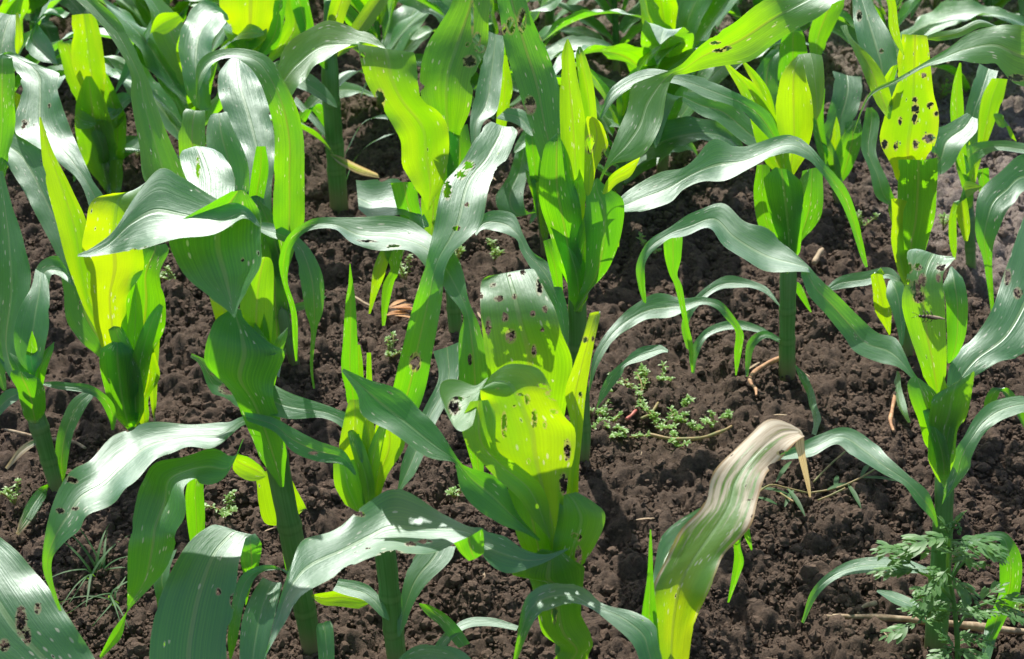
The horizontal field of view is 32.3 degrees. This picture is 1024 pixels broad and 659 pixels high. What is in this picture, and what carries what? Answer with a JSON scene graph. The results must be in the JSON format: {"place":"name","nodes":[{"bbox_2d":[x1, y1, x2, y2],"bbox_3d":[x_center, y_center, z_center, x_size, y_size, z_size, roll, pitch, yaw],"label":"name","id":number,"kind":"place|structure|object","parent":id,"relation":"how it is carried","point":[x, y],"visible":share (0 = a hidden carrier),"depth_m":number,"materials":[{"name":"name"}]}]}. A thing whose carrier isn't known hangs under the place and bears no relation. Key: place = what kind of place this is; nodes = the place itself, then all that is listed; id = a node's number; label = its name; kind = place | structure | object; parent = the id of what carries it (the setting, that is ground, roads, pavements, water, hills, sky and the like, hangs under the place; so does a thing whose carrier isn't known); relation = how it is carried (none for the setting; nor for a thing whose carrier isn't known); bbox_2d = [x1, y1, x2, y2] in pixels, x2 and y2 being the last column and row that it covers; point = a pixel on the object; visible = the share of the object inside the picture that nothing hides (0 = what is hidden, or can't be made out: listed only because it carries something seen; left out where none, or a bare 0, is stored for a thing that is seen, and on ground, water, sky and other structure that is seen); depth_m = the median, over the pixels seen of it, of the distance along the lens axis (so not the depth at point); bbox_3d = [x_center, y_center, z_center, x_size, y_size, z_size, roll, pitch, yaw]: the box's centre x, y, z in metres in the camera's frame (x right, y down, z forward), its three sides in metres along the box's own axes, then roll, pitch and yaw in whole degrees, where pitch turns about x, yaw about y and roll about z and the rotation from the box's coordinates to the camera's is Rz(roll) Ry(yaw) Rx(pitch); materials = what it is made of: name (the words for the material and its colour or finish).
{"place":"outdoors","nodes":[
{"label":"outdoors","id":0,"kind":"place"},
{"bbox_2d":[0,0,1023,658],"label":"ground","id":1,"kind":"structure","parent":0,"point":[632,564],"depth_m":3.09,"materials":[{"name":"soil"}]},
{"bbox_2d":[0,478,20,504],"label":"weed","id":2,"kind":"object","parent":1,"relation":"on","point":[9,491],"visible":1,"depth_m":2.79,"materials":[{"name":"green plant"}]},
{"bbox_2d":[0,13,22,167],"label":"maize plant","id":3,"kind":"object","parent":1,"relation":"on","point":[11,36],"visible":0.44,"depth_m":3.28,"materials":[{"name":"green plant"}]},
{"bbox_2d":[4,428,85,448],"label":"dry stalk","id":4,"kind":"object","parent":1,"relation":"on","point":[53,438],"visible":0.66,"depth_m":2.94,"materials":[{"name":"plant"}]},
{"bbox_2d":[0,537,94,658],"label":"maize plant","id":5,"kind":"object","parent":1,"relation":"on","point":[54,632],"visible":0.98,"depth_m":2.23,"materials":[{"name":"green plant"}]},
{"bbox_2d":[24,0,89,65],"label":"maize plant","id":6,"kind":"object","parent":1,"relation":"on","point":[73,7],"visible":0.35,"depth_m":4.28,"materials":[{"name":"green plant"}]},
{"bbox_2d":[0,171,116,534],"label":"maize plant","id":7,"kind":"object","parent":1,"relation":"on","point":[25,357],"visible":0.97,"depth_m":2.73,"materials":[{"name":"green plant"}]},
{"bbox_2d":[0,0,133,120],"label":"maize plant","id":8,"kind":"object","parent":1,"relation":"on","point":[14,7],"visible":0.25,"depth_m":3.81,"materials":[{"name":"green plant"}]},
{"bbox_2d":[32,0,102,28],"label":"maize plant","id":9,"kind":"object","parent":1,"relation":"on","point":[37,15],"visible":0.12,"depth_m":4.39,"materials":[{"name":"green plant"}]},
{"bbox_2d":[0,52,168,430],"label":"maize plant","id":10,"kind":"object","parent":1,"relation":"on","point":[116,318],"visible":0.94,"depth_m":2.86,"materials":[{"name":"green plant"}]},
{"bbox_2d":[44,524,129,605],"bbox_3d":[-0.633,0.341,2.643,0.186,0.054,0.174,-22,37,-32],"label":"grass tuft","id":11,"kind":"object","parent":1,"relation":"on","point":[99,562],"visible":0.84,"depth_m":2.65,"materials":[{"name":"green plant"}]},
{"bbox_2d":[61,576,128,627],"bbox_3d":[-0.602,0.396,2.584,0.128,0.021,0.127,0,31,0],"label":"grass tuft","id":12,"kind":"object","parent":1,"relation":"on","point":[115,604],"visible":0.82,"depth_m":2.58,"materials":[{"name":"green plant"}]},
{"bbox_2d":[25,7,182,193],"bbox_3d":[-0.852,-0.489,3.728,0.252,0.458,0.295,-27,40,-37],"label":"maize plant","id":13,"kind":"object","parent":1,"relation":"on","point":[100,124],"visible":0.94,"depth_m":3.63,"materials":[{"name":"green plant"}]},
{"bbox_2d":[160,265,175,279],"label":"weed","id":14,"kind":"object","parent":1,"relation":"on","point":[169,274],"visible":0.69,"depth_m":3.39,"materials":[{"name":"green plant"}]},
{"bbox_2d":[113,0,227,71],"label":"maize plant","id":15,"kind":"object","parent":1,"relation":"on","point":[138,11],"visible":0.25,"depth_m":4.21,"materials":[{"name":"green plant"}]},
{"bbox_2d":[42,0,317,657],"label":"maize plant","id":16,"kind":"object","parent":1,"relation":"on","point":[206,224],"visible":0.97,"depth_m":2.23,"materials":[{"name":"green plant"}]},
{"bbox_2d":[56,0,336,193],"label":"maize plant","id":17,"kind":"object","parent":1,"relation":"on","point":[158,55],"visible":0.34,"depth_m":3.67,"materials":[{"name":"green plant"}]},
{"bbox_2d":[204,489,237,517],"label":"weed","id":18,"kind":"object","parent":1,"relation":"on","point":[230,507],"visible":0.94,"depth_m":2.76,"materials":[{"name":"green plant"}]},
{"bbox_2d":[178,0,300,110],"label":"maize plant","id":19,"kind":"object","parent":1,"relation":"on","point":[207,19],"visible":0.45,"depth_m":3.49,"materials":[{"name":"green plant"}]},
{"bbox_2d":[149,525,334,658],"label":"maize plant","id":20,"kind":"object","parent":1,"relation":"on","point":[195,616],"visible":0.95,"depth_m":2.25,"materials":[{"name":"green plant"}]},
{"bbox_2d":[178,48,325,388],"bbox_3d":[-0.475,-0.208,3.088,0.223,0.634,0.541,-13,34,-21],"label":"maize plant","id":21,"kind":"object","parent":1,"relation":"on","point":[250,144],"visible":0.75,"depth_m":2.96,"materials":[{"name":"green plant"}]},
{"bbox_2d":[290,0,394,214],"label":"maize plant","id":22,"kind":"object","parent":1,"relation":"on","point":[329,117],"visible":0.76,"depth_m":3.60,"materials":[{"name":"green plant"}]},
{"bbox_2d":[191,122,517,658],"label":"maize plant","id":23,"kind":"object","parent":1,"relation":"on","point":[364,456],"visible":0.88,"depth_m":2.28,"materials":[{"name":"green plant"}]},
{"bbox_2d":[355,296,369,306],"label":"dry stalk","id":24,"kind":"object","parent":1,"relation":"on","point":[361,301],"visible":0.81,"depth_m":3.33,"materials":[{"name":"plant"}]},
{"bbox_2d":[299,0,436,135],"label":"maize plant","id":25,"kind":"object","parent":1,"relation":"on","point":[403,29],"visible":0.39,"depth_m":4.06,"materials":[{"name":"green plant"}]},
{"bbox_2d":[277,0,503,334],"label":"maize plant","id":26,"kind":"object","parent":1,"relation":"on","point":[433,118],"visible":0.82,"depth_m":3.02,"materials":[{"name":"green plant"}]},
{"bbox_2d":[384,331,401,357],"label":"weed","id":27,"kind":"object","parent":1,"relation":"on","point":[388,350],"visible":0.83,"depth_m":3.17,"materials":[{"name":"green plant"}]},
{"bbox_2d":[387,299,412,317],"bbox_3d":[-0.203,-0.035,3.301,0.063,0.016,0.065,0,31,0],"label":"maize husk","id":28,"kind":"object","parent":1,"relation":"on","point":[403,306],"visible":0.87,"depth_m":3.30,"materials":[{"name":"beige plant"}]},
{"bbox_2d":[398,254,412,280],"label":"weed","id":29,"kind":"object","parent":1,"relation":"on","point":[402,273],"visible":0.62,"depth_m":3.41,"materials":[{"name":"green plant"}]},
{"bbox_2d":[264,215,604,658],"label":"maize plant","id":30,"kind":"object","parent":1,"relation":"on","point":[518,393],"visible":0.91,"depth_m":2.18,"materials":[{"name":"green plant"}]},
{"bbox_2d":[399,644,470,658],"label":"maize plant","id":31,"kind":"object","parent":1,"relation":"on","point":[424,651],"visible":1,"depth_m":2.18,"materials":[{"name":"green plant"}]},
{"bbox_2d":[445,484,461,498],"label":"weed","id":32,"kind":"object","parent":1,"relation":"on","point":[451,491],"visible":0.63,"depth_m":2.79,"materials":[{"name":"green plant"}]},
{"bbox_2d":[455,245,464,259],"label":"weed","id":33,"kind":"object","parent":1,"relation":"on","point":[459,253],"visible":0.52,"depth_m":3.44,"materials":[{"name":"green plant"}]},
{"bbox_2d":[485,238,504,260],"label":"weed","id":34,"kind":"object","parent":1,"relation":"on","point":[494,251],"visible":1,"depth_m":3.47,"materials":[{"name":"green plant"}]},
{"bbox_2d":[360,0,640,119],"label":"maize plant","id":35,"kind":"object","parent":1,"relation":"on","point":[438,9],"visible":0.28,"depth_m":3.91,"materials":[{"name":"green plant"}]},
{"bbox_2d":[494,0,514,32],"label":"maize plant","id":36,"kind":"object","parent":1,"relation":"on","point":[512,28],"visible":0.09,"depth_m":4.38,"materials":[{"name":"green plant"}]},
{"bbox_2d":[496,55,548,258],"bbox_3d":[0.023,-0.331,3.494,0.116,0.428,0.156,0,31,0],"label":"maize plant","id":37,"kind":"object","parent":1,"relation":"on","point":[509,197],"visible":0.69,"depth_m":3.48,"materials":[{"name":"green plant"}]},
{"bbox_2d":[538,0,581,25],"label":"maize plant","id":38,"kind":"object","parent":1,"relation":"on","point":[550,19],"visible":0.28,"depth_m":4.47,"materials":[{"name":"green plant"}]},
{"bbox_2d":[590,398,611,415],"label":"weed","id":39,"kind":"object","parent":1,"relation":"on","point":[602,408],"visible":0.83,"depth_m":3.00,"materials":[{"name":"green plant"}]},
{"bbox_2d":[489,0,719,74],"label":"maize plant","id":40,"kind":"object","parent":1,"relation":"on","point":[627,22],"visible":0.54,"depth_m":4.24,"materials":[{"name":"green plant"}]},
{"bbox_2d":[473,41,742,223],"bbox_3d":[0.215,-0.410,3.640,0.571,0.393,0.160,-13,33,-20],"label":"maize plant","id":41,"kind":"object","parent":1,"relation":"on","point":[680,134],"visible":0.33,"depth_m":3.65,"materials":[{"name":"green plant"}]},
{"bbox_2d":[591,408,628,430],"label":"weed","id":42,"kind":"object","parent":1,"relation":"on","point":[614,418],"visible":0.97,"depth_m":2.98,"materials":[{"name":"green plant"}]},
{"bbox_2d":[608,363,649,405],"bbox_3d":[0.203,0.102,3.062,0.075,0.025,0.126,0,31,0],"label":"weed","id":43,"kind":"object","parent":1,"relation":"on","point":[635,387],"visible":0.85,"depth_m":3.07,"materials":[{"name":"green plant"}]},
{"bbox_2d":[609,423,650,437],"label":"weed","id":44,"kind":"object","parent":1,"relation":"on","point":[616,434],"visible":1,"depth_m":2.94,"materials":[{"name":"green plant"}]},
{"bbox_2d":[625,409,637,420],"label":"red weed stem","id":45,"kind":"object","parent":1,"relation":"on","point":[633,413],"visible":1,"depth_m":2.98,"materials":[{"name":"plant"}]},
{"bbox_2d":[637,362,650,377],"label":"weed","id":46,"kind":"object","parent":1,"relation":"on","point":[641,369],"visible":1,"depth_m":3.10,"materials":[{"name":"green plant"}]},
{"bbox_2d":[636,232,662,252],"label":"weed","id":47,"kind":"object","parent":1,"relation":"on","point":[642,240],"visible":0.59,"depth_m":3.49,"materials":[{"name":"green plant"}]},
{"bbox_2d":[640,402,658,419],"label":"creeping stem","id":48,"kind":"object","parent":1,"relation":"on","point":[647,415],"visible":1,"depth_m":2.99,"materials":[{"name":"plant"}]},
{"bbox_2d":[635,402,679,430],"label":"weed","id":49,"kind":"object","parent":1,"relation":"on","point":[654,418],"visible":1,"depth_m":2.98,"materials":[{"name":"green plant"}]},
{"bbox_2d":[513,419,810,658],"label":"maize plant","id":50,"kind":"object","parent":1,"relation":"on","point":[694,546],"visible":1,"depth_m":2.13,"materials":[{"name":"green plant"}]},
{"bbox_2d":[656,360,675,380],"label":"weed","id":51,"kind":"object","parent":1,"relation":"on","point":[663,377],"visible":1,"depth_m":3.09,"materials":[{"name":"green plant"}]},
{"bbox_2d":[475,0,867,461],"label":"maize plant","id":52,"kind":"object","parent":1,"relation":"on","point":[581,245],"visible":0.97,"depth_m":2.67,"materials":[{"name":"green plant"}]},
{"bbox_2d":[667,405,689,424],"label":"weed","id":53,"kind":"object","parent":1,"relation":"on","point":[675,419],"visible":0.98,"depth_m":2.98,"materials":[{"name":"green plant"}]},
{"bbox_2d":[668,430,690,447],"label":"weed","id":54,"kind":"object","parent":1,"relation":"on","point":[673,433],"visible":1,"depth_m":2.92,"materials":[{"name":"green plant"}]},
{"bbox_2d":[680,394,695,407],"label":"weed","id":55,"kind":"object","parent":1,"relation":"on","point":[686,401],"visible":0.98,"depth_m":3.02,"materials":[{"name":"green plant"}]},
{"bbox_2d":[553,0,824,173],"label":"maize plant","id":56,"kind":"object","parent":1,"relation":"on","point":[670,23],"visible":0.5,"depth_m":3.61,"materials":[{"name":"green plant"}]},
{"bbox_2d":[677,415,703,430],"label":"weed","id":57,"kind":"object","parent":1,"relation":"on","point":[691,425],"visible":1,"depth_m":2.96,"materials":[{"name":"green plant"}]},
{"bbox_2d":[649,425,732,440],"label":"creeping stem","id":58,"kind":"object","parent":1,"relation":"on","point":[718,432],"visible":1,"depth_m":2.93,"materials":[{"name":"plant"}]},
{"bbox_2d":[699,410,717,428],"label":"weed","id":59,"kind":"object","parent":1,"relation":"on","point":[706,420],"visible":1,"depth_m":2.98,"materials":[{"name":"green plant"}]},
{"bbox_2d":[599,53,824,434],"bbox_3d":[0.386,-0.148,2.982,0.420,0.642,0.263,17,35,25],"label":"maize plant","id":60,"kind":"object","parent":1,"relation":"on","point":[788,209],"visible":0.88,"depth_m":2.92,"materials":[{"name":"green plant"}]},
{"bbox_2d":[718,409,732,419],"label":"weed","id":61,"kind":"object","parent":1,"relation":"on","point":[728,414],"visible":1,"depth_m":2.98,"materials":[{"name":"green plant"}]},
{"bbox_2d":[709,0,742,37],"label":"maize plant","id":62,"kind":"object","parent":1,"relation":"on","point":[712,34],"visible":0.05,"depth_m":4.46,"materials":[{"name":"green plant"}]},
{"bbox_2d":[732,3,740,20],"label":"maize plant","id":63,"kind":"object","parent":1,"relation":"on","point":[735,8],"visible":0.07,"depth_m":4.22,"materials":[{"name":"green plant"}]},
{"bbox_2d":[748,356,778,396],"bbox_3d":[0.434,0.080,3.097,0.035,0.011,0.141,13,33,21],"label":"maize root","id":64,"kind":"object","parent":1,"relation":"on","point":[755,371],"visible":1,"depth_m":3.11,"materials":[{"name":"beige plant"}]},
{"bbox_2d":[725,0,811,62],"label":"maize plant","id":65,"kind":"object","parent":1,"relation":"on","point":[805,27],"visible":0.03,"depth_m":4.13,"materials":[{"name":"green plant"}]},
{"bbox_2d":[756,0,861,203],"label":"maize plant","id":66,"kind":"object","parent":1,"relation":"on","point":[835,138],"visible":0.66,"depth_m":3.63,"materials":[{"name":"green plant"}]},
{"bbox_2d":[812,247,823,264],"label":"dry stalk","id":67,"kind":"object","parent":1,"relation":"on","point":[816,258],"visible":1,"depth_m":3.47,"materials":[{"name":"plant"}]},
{"bbox_2d":[758,451,897,515],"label":"creeping grass","id":68,"kind":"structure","parent":1,"relation":"on","point":[791,494],"depth_m":2.79,"materials":[{"name":"green plant"}]},
{"bbox_2d":[636,203,1023,658],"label":"maize plant","id":69,"kind":"object","parent":1,"relation":"on","point":[940,407],"visible":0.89,"depth_m":2.35,"materials":[{"name":"green plant"}]},
{"bbox_2d":[912,311,944,321],"bbox_3d":[0.512,-0.015,2.176,0.041,0.016,0.006,0,31,0],"label":"insect","id":70,"kind":"object","parent":69,"relation":"on","point":[932,316],"visible":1,"depth_m":2.17,"materials":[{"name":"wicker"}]},
{"bbox_2d":[845,210,880,227],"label":"weed","id":71,"kind":"object","parent":1,"relation":"on","point":[858,213],"visible":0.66,"depth_m":3.59,"materials":[{"name":"green plant"}]},
{"bbox_2d":[856,600,876,613],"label":"dry stalk","id":72,"kind":"object","parent":1,"relation":"on","point":[870,604],"visible":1,"depth_m":2.58,"materials":[{"name":"plant"}]},
{"bbox_2d":[888,395,895,431],"bbox_3d":[0.646,0.141,3.004,0.012,0.010,0.120,6,32,11],"label":"maize root","id":73,"kind":"object","parent":1,"relation":"on","point":[891,414],"visible":1,"depth_m":3.00,"materials":[{"name":"beige plant"}]},
{"bbox_2d":[849,0,960,23],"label":"maize plant","id":74,"kind":"object","parent":1,"relation":"on","point":[851,9],"visible":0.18,"depth_m":4.68,"materials":[{"name":"green plant"}]},
{"bbox_2d":[828,0,995,422],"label":"maize plant","id":75,"kind":"object","parent":1,"relation":"on","point":[912,209],"visible":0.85,"depth_m":2.98,"materials":[{"name":"green plant"}]},
{"bbox_2d":[824,614,1023,633],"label":"dry stalk","id":76,"kind":"object","parent":1,"relation":"on","point":[974,626],"visible":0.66,"depth_m":2.55,"materials":[{"name":"plant"}]},
{"bbox_2d":[910,0,940,18],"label":"maize plant","id":77,"kind":"object","parent":1,"relation":"on","point":[936,3],"visible":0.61,"depth_m":4.47,"materials":[{"name":"green plant"}]},
{"bbox_2d":[832,0,1023,90],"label":"maize plant","id":78,"kind":"object","parent":1,"relation":"on","point":[943,15],"visible":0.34,"depth_m":4.10,"materials":[{"name":"green plant"}]},
{"bbox_2d":[853,24,1023,309],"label":"maize plant","id":79,"kind":"object","parent":1,"relation":"on","point":[1001,47],"visible":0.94,"depth_m":2.84,"materials":[{"name":"green plant"}]},
{"bbox_2d":[938,212,949,230],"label":"weed","id":80,"kind":"object","parent":1,"relation":"on","point":[943,216],"visible":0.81,"depth_m":3.58,"materials":[{"name":"green plant"}]},
{"bbox_2d":[867,510,1023,658],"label":"feathery weed","id":81,"kind":"object","parent":1,"relation":"on","point":[926,608],"visible":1,"depth_m":2.36,"materials":[{"name":"green plant"}]},
{"bbox_2d":[939,78,952,99],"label":"weed","id":82,"kind":"object","parent":1,"relation":"on","point":[943,93],"visible":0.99,"depth_m":4.14,"materials":[{"name":"green plant"}]},
{"bbox_2d":[915,0,1019,29],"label":"maize plant","id":83,"kind":"object","parent":1,"relation":"on","point":[999,3],"visible":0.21,"depth_m":4.40,"materials":[{"name":"green plant"}]},
{"bbox_2d":[949,63,1023,269],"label":"maize plant","id":84,"kind":"object","parent":1,"relation":"on","point":[986,96],"visible":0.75,"depth_m":3.30,"materials":[{"name":"green plant"}]},
{"bbox_2d":[984,387,1023,426],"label":"maize plant","id":85,"kind":"object","parent":1,"relation":"on","point":[992,394],"visible":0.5,"depth_m":2.87,"materials":[{"name":"green plant"}]},
{"bbox_2d":[1013,602,1023,612],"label":"weed","id":86,"kind":"object","parent":1,"relation":"on","point":[1018,606],"visible":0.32,"depth_m":2.55,"materials":[{"name":"green plant"}]},
{"bbox_2d":[1017,0,1023,16],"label":"maize plant","id":87,"kind":"object","parent":1,"relation":"on","point":[1020,5],"visible":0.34,"depth_m":4.29,"materials":[{"name":"green plant"}]}
]}

